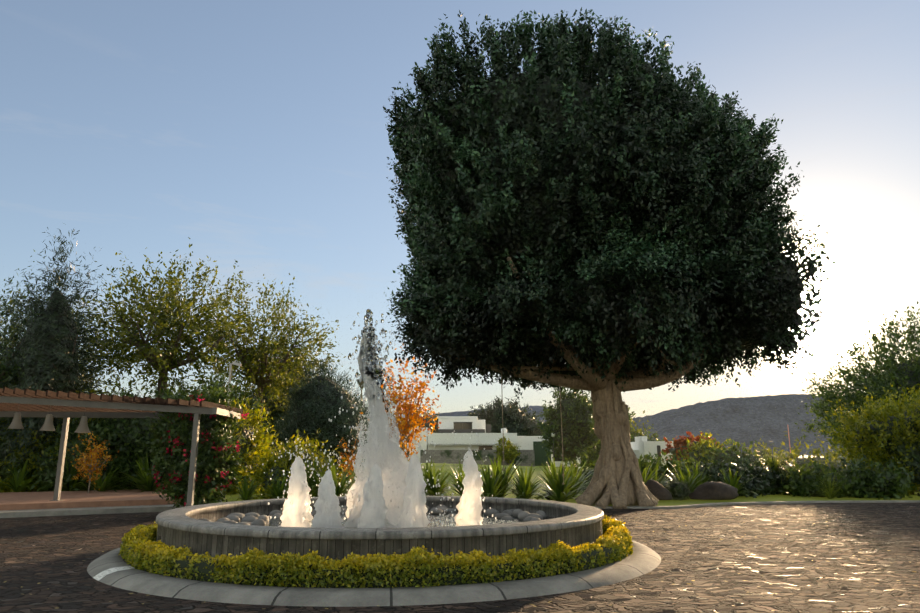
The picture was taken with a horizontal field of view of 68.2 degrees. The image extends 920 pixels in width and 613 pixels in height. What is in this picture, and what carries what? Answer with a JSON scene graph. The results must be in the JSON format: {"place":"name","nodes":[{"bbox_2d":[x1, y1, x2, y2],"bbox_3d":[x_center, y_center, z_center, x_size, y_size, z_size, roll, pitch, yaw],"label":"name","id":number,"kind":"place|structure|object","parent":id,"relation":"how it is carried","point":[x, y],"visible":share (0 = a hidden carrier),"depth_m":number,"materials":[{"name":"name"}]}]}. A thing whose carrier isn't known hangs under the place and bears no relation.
{"place":"outdoors","nodes":[
{"label":"outdoors","id":0,"kind":"place"},
{"bbox_2d":[348,309,398,399],"bbox_3d":[-1.658,0.960,12.877,1.118,1.834,0.853,6,-14,-25],"label":"water spray","id":1,"kind":"object","parent":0,"point":[377,373],"visible":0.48,"depth_m":12.70,"materials":[{"name":"white liquid"}]},
{"bbox_2d":[4,254,906,468],"bbox_3d":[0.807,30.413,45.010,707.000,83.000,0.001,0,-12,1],"label":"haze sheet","id":2,"kind":"object","parent":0,"point":[548,410],"depth_m":49.81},
{"bbox_2d":[0,270,916,455],"bbox_3d":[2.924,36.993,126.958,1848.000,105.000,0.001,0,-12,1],"label":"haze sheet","id":3,"kind":"object","parent":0,"point":[549,392],"depth_m":130.58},
{"bbox_2d":[0,503,919,612],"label":"cobble paving","id":4,"kind":"structure","parent":0,"point":[703,555],"depth_m":9.97,"materials":[{"name":"stone"}]},
{"bbox_2d":[0,504,182,517],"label":"curb","id":5,"kind":"structure","parent":4,"relation":"on","point":[75,511],"depth_m":18.91,"materials":[{"name":"concrete"}]},
{"bbox_2d":[142,380,248,508],"bbox_3d":[-7.519,4.018,19.281,2.902,3.865,2.797,0,-12,1],"label":"bougainvillea shrub","id":6,"kind":"object","parent":4,"relation":"on","point":[224,437],"depth_m":18.75,"materials":[{"name":"green plant"}]},
{"bbox_2d":[219,360,241,502],"bbox_3d":[-7.312,4.019,21.625,0.456,4.633,0.107,-4,-13,18],"label":"lamp post","id":7,"kind":"object","parent":4,"relation":"on","point":[230,367],"visible":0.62,"depth_m":22.03,"materials":[{"name":"grey metal"}]},
{"bbox_2d":[87,540,660,606],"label":"curb","id":8,"kind":"structure","parent":4,"relation":"on","point":[112,568],"depth_m":8.04,"materials":[{"name":"concrete"}]},
{"bbox_2d":[123,553,628,581],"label":"hedge soil","id":9,"kind":"structure","parent":8,"relation":"on","point":[206,581],"depth_m":9.65,"materials":[{"name":"brown soil"}]},
{"bbox_2d":[118,515,633,587],"bbox_3d":[-1.308,4.001,12.138,8.567,0.470,8.546,0,-12,1],"label":"hedge","id":10,"kind":"object","parent":9,"relation":"on","point":[616,535],"depth_m":8.34,"materials":[{"name":"green plant"}]},
{"bbox_2d":[156,496,603,561],"bbox_3d":[-1.305,3.964,12.125,7.620,0.700,7.620,0,-12,1],"label":"fountain basin","id":11,"kind":"object","parent":4,"relation":"on","point":[572,524],"visible":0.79,"depth_m":9.03,"materials":[{"name":"stone"}]},
{"bbox_2d":[211,509,554,527],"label":"fountain water","id":12,"kind":"structure","parent":11,"relation":"in","point":[435,519],"depth_m":12.73,"materials":[{"name":"grey liquid"}]},
{"bbox_2d":[198,505,545,525],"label":"river stones","id":13,"kind":"object","parent":12,"relation":"on","point":[253,518],"visible":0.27,"depth_m":12.96,"materials":[{"name":"grey stone"}]},
{"bbox_2d":[344,366,408,526],"bbox_3d":[-1.353,2.161,12.499,1.471,3.621,1.531,0,-12,1],"label":"fountain jet","id":14,"kind":"object","parent":12,"relation":"on","point":[361,471],"visible":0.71,"depth_m":12.05},
{"bbox_2d":[278,449,483,527],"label":"fountain jets","id":15,"kind":"object","parent":12,"relation":"on","point":[326,515],"visible":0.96,"depth_m":10.79,"materials":[{"name":"liquid"}]},
{"bbox_2d":[261,324,514,527],"bbox_3d":[-1.543,2.076,12.263,3.949,3.658,4.414,6,-14,-27],"label":"fountain spray","id":16,"kind":"object","parent":12,"relation":"on","point":[386,398],"visible":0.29,"depth_m":12.14,"materials":[{"name":"liquid"}]},
{"bbox_2d":[358,331,431,527],"bbox_3d":[-1.300,2.167,12.407,1.830,3.570,1.770,0,-12,1],"label":"fountain jet","id":17,"kind":"object","parent":12,"relation":"on","point":[376,403],"visible":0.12,"depth_m":12.46},
{"bbox_2d":[5,506,917,610],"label":"fallen leaves","id":18,"kind":"object","parent":4,"relation":"on","point":[551,601],"visible":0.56,"depth_m":8.67,"materials":[{"name":"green plant"}]},
{"bbox_2d":[592,500,919,508],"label":"paving kerb","id":19,"kind":"structure","parent":4,"relation":"on","point":[766,502],"depth_m":22.85,"materials":[{"name":"concrete"}]},
{"bbox_2d":[0,0,919,417],"label":"sky","id":20,"kind":"structure","parent":0,"point":[253,132],"materials":[{"name":"blue"}]},
{"bbox_2d":[71,286,897,446],"bbox_3d":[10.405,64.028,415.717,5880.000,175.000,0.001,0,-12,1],"label":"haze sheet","id":21,"kind":"object","parent":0,"point":[388,403],"depth_m":416.15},
{"bbox_2d":[105,283,888,442],"bbox_3d":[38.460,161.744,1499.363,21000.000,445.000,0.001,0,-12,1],"label":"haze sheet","id":22,"kind":"object","parent":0,"point":[650,399],"depth_m":1474.22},
{"bbox_2d":[407,406,632,458],"bbox_3d":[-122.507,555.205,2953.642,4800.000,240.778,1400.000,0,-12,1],"label":"hill","id":23,"kind":"structure","parent":0,"point":[533,408],"depth_m":2847.80,"materials":[{"name":"grey"}]},
{"bbox_2d":[533,441,550,465],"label":"gate","id":24,"kind":"structure","parent":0,"point":[540,453],"depth_m":100.22,"materials":[{"name":"green metal"}]},
{"bbox_2d":[216,459,919,505],"bbox_3d":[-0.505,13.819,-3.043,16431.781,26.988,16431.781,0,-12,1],"label":"ground","id":25,"kind":"structure","parent":0,"point":[759,498],"depth_m":27.02,"materials":[{"name":"green plant"}]},
{"bbox_2d":[0,250,91,457],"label":"tree","id":26,"kind":"object","parent":25,"relation":"on","point":[9,354],"depth_m":27.05,"materials":[{"name":"green plant"}]},
{"bbox_2d":[0,417,99,492],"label":"shrub","id":27,"kind":"object","parent":25,"relation":"on","point":[33,464],"depth_m":26.32,"materials":[{"name":"green plant"}]},
{"bbox_2d":[1,377,111,491],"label":"shrub","id":28,"kind":"object","parent":25,"relation":"on","point":[90,391],"depth_m":32.17,"materials":[{"name":"green plant"}]},
{"bbox_2d":[0,224,117,491],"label":"conifer tree","id":29,"kind":"object","parent":25,"relation":"on","point":[81,354],"depth_m":26.94,"materials":[{"name":"green plant"}]},
{"bbox_2d":[0,291,121,393],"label":"jacaranda tree","id":30,"kind":"object","parent":25,"relation":"on","point":[89,371],"depth_m":31.64,"materials":[{"name":"green plant"}]},
{"bbox_2d":[3,418,135,491],"bbox_3d":[-15.329,6.232,27.185,4.984,4.559,4.818,0,-12,1],"label":"shrub","id":31,"kind":"object","parent":25,"relation":"on","point":[84,436],"depth_m":26.14,"materials":[{"name":"green plant"}]},
{"bbox_2d":[0,489,180,509],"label":"pergola deck","id":32,"kind":"structure","parent":25,"relation":"on","point":[40,500],"depth_m":20.63,"materials":[{"name":"tile"}]},
{"bbox_2d":[0,396,240,506],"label":"pergola frame","id":33,"kind":"object","parent":32,"relation":"on","point":[67,416],"visible":0.73,"depth_m":18.43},
{"bbox_2d":[7,412,89,432],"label":"pergola lamps","id":34,"kind":"object","parent":33,"relation":"hanging from","point":[16,423],"visible":1,"depth_m":18.27,"materials":[{"name":"grey metal"}]},
{"bbox_2d":[0,387,242,413],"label":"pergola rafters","id":35,"kind":"object","parent":33,"relation":"on","point":[36,393],"visible":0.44,"depth_m":18.28,"materials":[{"name":"brown wood"}]},
{"bbox_2d":[69,379,203,489],"bbox_3d":[-13.360,6.317,29.205,7.062,6.085,6.591,0,-12,1],"label":"shrub","id":36,"kind":"object","parent":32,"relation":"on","point":[141,450],"depth_m":27.25,"materials":[{"name":"green plant"}]},
{"bbox_2d":[68,431,118,492],"bbox_3d":[-13.132,5.714,24.223,1.516,2.627,1.551,-8,-15,34],"label":"small tree","id":37,"kind":"object","parent":25,"relation":"on","point":[94,454],"depth_m":24.19,"materials":[{"name":"orange plant"}]},
{"bbox_2d":[26,237,267,397],"bbox_3d":[-14.542,2.736,33.193,10.382,12.237,10.809,0,-12,1],"label":"jacaranda tree","id":38,"kind":"object","parent":25,"relation":"on","point":[163,320],"depth_m":32.96,"materials":[{"name":"green plant"}]},
{"bbox_2d":[155,371,281,488],"bbox_3d":[-11.787,6.432,31.346,7.609,6.954,6.624,0,-12,1],"label":"shrub","id":39,"kind":"object","parent":25,"relation":"on","point":[223,383],"visible":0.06,"depth_m":31.33,"materials":[{"name":"green plant"}]},
{"bbox_2d":[214,391,281,494],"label":"shrub","id":40,"kind":"object","parent":25,"relation":"on","point":[258,433],"depth_m":28.51,"materials":[{"name":"green plant"}]},
{"bbox_2d":[188,260,345,423],"bbox_3d":[-11.184,3.825,39.473,9.292,12.265,10.684,0,-12,1],"label":"jacaranda tree","id":41,"kind":"object","parent":25,"relation":"on","point":[253,357],"depth_m":38.96,"materials":[{"name":"green plant"}]},
{"bbox_2d":[241,339,325,455],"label":"tree","id":42,"kind":"object","parent":25,"relation":"on","point":[276,418],"depth_m":44.08,"materials":[{"name":"green plant"}]},
{"bbox_2d":[237,428,348,498],"bbox_3d":[-6.220,6.574,26.502,4.604,3.558,4.700,0,-12,1],"label":"shrub","id":43,"kind":"object","parent":25,"relation":"on","point":[267,461],"depth_m":25.78,"materials":[{"name":"green plant"}]},
{"bbox_2d":[273,361,369,478],"bbox_3d":[-7.576,6.558,37.653,6.275,7.440,6.209,0,-12,1],"label":"pine tree","id":44,"kind":"object","parent":25,"relation":"on","point":[283,430],"depth_m":36.14,"materials":[{"name":"green plant"}]},
{"bbox_2d":[336,439,358,489],"bbox_3d":[-4.261,6.424,26.940,1.362,2.393,1.100,0,-12,1],"label":"small orange tree","id":45,"kind":"object","parent":25,"relation":"on","point":[349,462],"depth_m":26.88,"materials":[{"name":"orange plant"}]},
{"bbox_2d":[356,379,363,409],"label":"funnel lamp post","id":46,"kind":"object","parent":25,"relation":"on","point":[360,384],"visible":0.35,"depth_m":40.89,"materials":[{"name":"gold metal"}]},
{"bbox_2d":[0,452,757,501],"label":"strap leaf plants","id":47,"kind":"object","parent":25,"relation":"on","point":[499,483],"visible":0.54,"depth_m":24.70,"materials":[{"name":"green plant"}]},
{"bbox_2d":[361,344,440,459],"bbox_3d":[-2.618,4.837,29.454,3.626,6.560,3.666,0,-12,1],"label":"autumn tree","id":48,"kind":"object","parent":25,"relation":"on","point":[405,406],"depth_m":29.49,"materials":[{"name":"orange plant"}]},
{"bbox_2d":[388,407,441,456],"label":"tree","id":49,"kind":"object","parent":25,"relation":"on","point":[432,422],"depth_m":143.88,"materials":[{"name":"plant"}]},
{"bbox_2d":[420,450,534,466],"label":"wall","id":50,"kind":"structure","parent":25,"relation":"on","point":[439,456],"depth_m":95.23,"materials":[{"name":"white paint"}]},
{"bbox_2d":[467,395,545,435],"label":"tree","id":51,"kind":"object","parent":25,"relation":"on","point":[488,409],"depth_m":134.23,"materials":[{"name":"green plant"}]},
{"bbox_2d":[493,436,520,464],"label":"shrub","id":52,"kind":"object","parent":25,"relation":"on","point":[510,453],"depth_m":93.15,"materials":[{"name":"green plant"}]},
{"bbox_2d":[409,416,673,467],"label":"white house walls","id":53,"kind":"structure","parent":25,"relation":"on","point":[642,445],"depth_m":97.33,"materials":[{"name":"white paint"}]},
{"bbox_2d":[454,423,569,460],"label":"house windows","id":54,"kind":"structure","parent":53,"relation":"in","point":[464,425],"depth_m":106.31,"materials":[{"name":"black glass"}]},
{"bbox_2d":[438,422,660,461],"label":"dark houses trim","id":55,"kind":"structure","parent":53,"relation":"attached to","point":[487,429],"depth_m":105.49,"materials":[{"name":"grey"}]},
{"bbox_2d":[536,387,600,466],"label":"lawn tree","id":56,"kind":"object","parent":25,"relation":"on","point":[550,414],"depth_m":59.18,"materials":[{"name":"green plant"}]},
{"bbox_2d":[581,453,597,463],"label":"shrub","id":57,"kind":"object","parent":25,"relation":"on","point":[589,458],"depth_m":86.54,"materials":[{"name":"green plant"}]},
{"bbox_2d":[578,395,635,460],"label":"lawn tree","id":58,"kind":"object","parent":25,"relation":"on","point":[596,449],"depth_m":80.63,"materials":[{"name":"green plant"}]},
{"bbox_2d":[565,451,655,491],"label":"shrub","id":59,"kind":"object","parent":25,"relation":"on","point":[642,463],"depth_m":29.66,"materials":[{"name":"green plant"}]},
{"bbox_2d":[586,410,650,462],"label":"valley tree","id":60,"kind":"object","parent":25,"relation":"on","point":[636,431],"depth_m":118.01,"materials":[{"name":"green plant"}]},
{"bbox_2d":[545,480,738,499],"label":"boulders","id":61,"kind":"object","parent":25,"relation":"on","point":[709,491],"visible":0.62,"depth_m":24.32,"materials":[{"name":"stone"}]},
{"bbox_2d":[643,424,677,461],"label":"valley tree","id":62,"kind":"object","parent":25,"relation":"on","point":[652,436],"depth_m":136.83,"materials":[{"name":"green plant"}]},
{"bbox_2d":[638,451,717,487],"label":"shrub","id":63,"kind":"object","parent":25,"relation":"on","point":[668,465],"depth_m":29.72,"materials":[{"name":"green plant"}]},
{"bbox_2d":[665,478,691,500],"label":"shrub","id":64,"kind":"object","parent":25,"relation":"on","point":[685,486],"depth_m":24.88,"materials":[{"name":"green plant"}]},
{"bbox_2d":[660,431,723,460],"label":"flame tree","id":65,"kind":"object","parent":25,"relation":"on","point":[678,441],"depth_m":79.06,"materials":[{"name":"red plant"}]},
{"bbox_2d":[677,431,736,465],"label":"shrub","id":66,"kind":"object","parent":25,"relation":"on","point":[698,447],"depth_m":74.27,"materials":[{"name":"yellow plant"}]},
{"bbox_2d":[684,453,778,497],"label":"shrub","id":67,"kind":"object","parent":25,"relation":"on","point":[714,469],"depth_m":27.18,"materials":[{"name":"green plant"}]},
{"bbox_2d":[699,438,770,467],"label":"shrub","id":68,"kind":"object","parent":25,"relation":"on","point":[714,450],"depth_m":60.03,"materials":[{"name":"green plant"}]},
{"bbox_2d":[724,455,799,494],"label":"shrub","id":69,"kind":"object","parent":25,"relation":"on","point":[758,464],"depth_m":28.34,"materials":[{"name":"plant"}]},
{"bbox_2d":[742,436,787,465],"bbox_3d":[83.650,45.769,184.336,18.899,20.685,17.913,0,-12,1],"label":"shrub","id":70,"kind":"object","parent":25,"relation":"on","point":[759,443],"depth_m":183.54,"materials":[{"name":"green plant"}]},
{"bbox_2d":[751,441,794,484],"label":"flowering shrub","id":71,"kind":"object","parent":25,"relation":"on","point":[776,469],"visible":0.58,"depth_m":28.26,"materials":[{"name":"green plant"}]},
{"bbox_2d":[759,430,855,474],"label":"valley tree","id":72,"kind":"object","parent":25,"relation":"on","point":[816,452],"depth_m":68.63,"materials":[{"name":"green plant"}]},
{"bbox_2d":[776,455,860,497],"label":"shrub","id":73,"kind":"object","parent":25,"relation":"on","point":[796,475],"depth_m":26.83,"materials":[{"name":"green plant"}]},
{"bbox_2d":[804,470,849,498],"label":"tall grass","id":74,"kind":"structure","parent":25,"relation":"on","point":[829,494],"depth_m":25.62,"materials":[{"name":"green plant"}]},
{"bbox_2d":[795,301,919,456],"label":"tree","id":75,"kind":"object","parent":25,"relation":"on","point":[857,389],"depth_m":39.90,"materials":[{"name":"green plant"}]},
{"bbox_2d":[821,384,919,494],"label":"yellow tree","id":76,"kind":"object","parent":25,"relation":"on","point":[873,414],"depth_m":28.69,"materials":[{"name":"plant"}]},
{"bbox_2d":[836,454,916,499],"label":"shrub","id":77,"kind":"object","parent":25,"relation":"on","point":[900,487],"depth_m":25.86,"materials":[{"name":"green plant"}]},
{"bbox_2d":[860,381,919,491],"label":"yellow tree","id":78,"kind":"object","parent":25,"relation":"on","point":[915,395],"depth_m":31.86,"materials":[{"name":"plant"}]},
{"bbox_2d":[902,456,919,495],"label":"shrub","id":79,"kind":"object","parent":25,"relation":"on","point":[916,480],"visible":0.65,"depth_m":27.19,"materials":[{"name":"green plant"}]},
{"bbox_2d":[383,7,803,508],"bbox_3d":[4.280,-1.243,23.825,14.295,16.323,13.866,0,-12,1],"label":"ficus tree","id":80,"kind":"object","parent":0,"point":[735,147],"depth_m":19.58,"materials":[{"name":"green plant"}]},
{"bbox_2d":[384,242,557,390],"bbox_3d":[0.750,0.238,22.771,6.553,5.304,7.006,0,-12,1],"label":"tree foliage","id":81,"kind":"object","parent":80,"relation":"attached to","point":[411,306],"depth_m":21.02,"materials":[{"name":"green plant"}]},
{"bbox_2d":[491,366,595,370],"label":"swing beam","id":82,"kind":"structure","parent":80,"relation":"attached to","point":[536,368],"depth_m":22.26,"materials":[{"name":"brown wood"}]},
{"bbox_2d":[501,370,563,484],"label":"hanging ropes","id":83,"kind":"object","parent":82,"relation":"hanging from","point":[561,430],"visible":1,"depth_m":21.84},
{"bbox_2d":[657,204,840,386],"bbox_3d":[8.883,-0.462,23.198,7.182,6.117,8.034,0,-12,1],"label":"tree foliage","id":84,"kind":"object","parent":80,"relation":"attached to","point":[785,341],"depth_m":20.91,"materials":[{"name":"green plant"}]},
{"bbox_2d":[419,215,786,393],"bbox_3d":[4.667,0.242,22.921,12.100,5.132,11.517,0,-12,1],"label":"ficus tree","id":85,"kind":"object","parent":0,"point":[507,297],"depth_m":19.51,"materials":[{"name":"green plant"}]},
{"bbox_2d":[630,394,858,458],"bbox_3d":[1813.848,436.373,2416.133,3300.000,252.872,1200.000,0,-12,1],"label":"hill","id":86,"kind":"structure","parent":0,"point":[671,426],"depth_m":2191.03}
]}

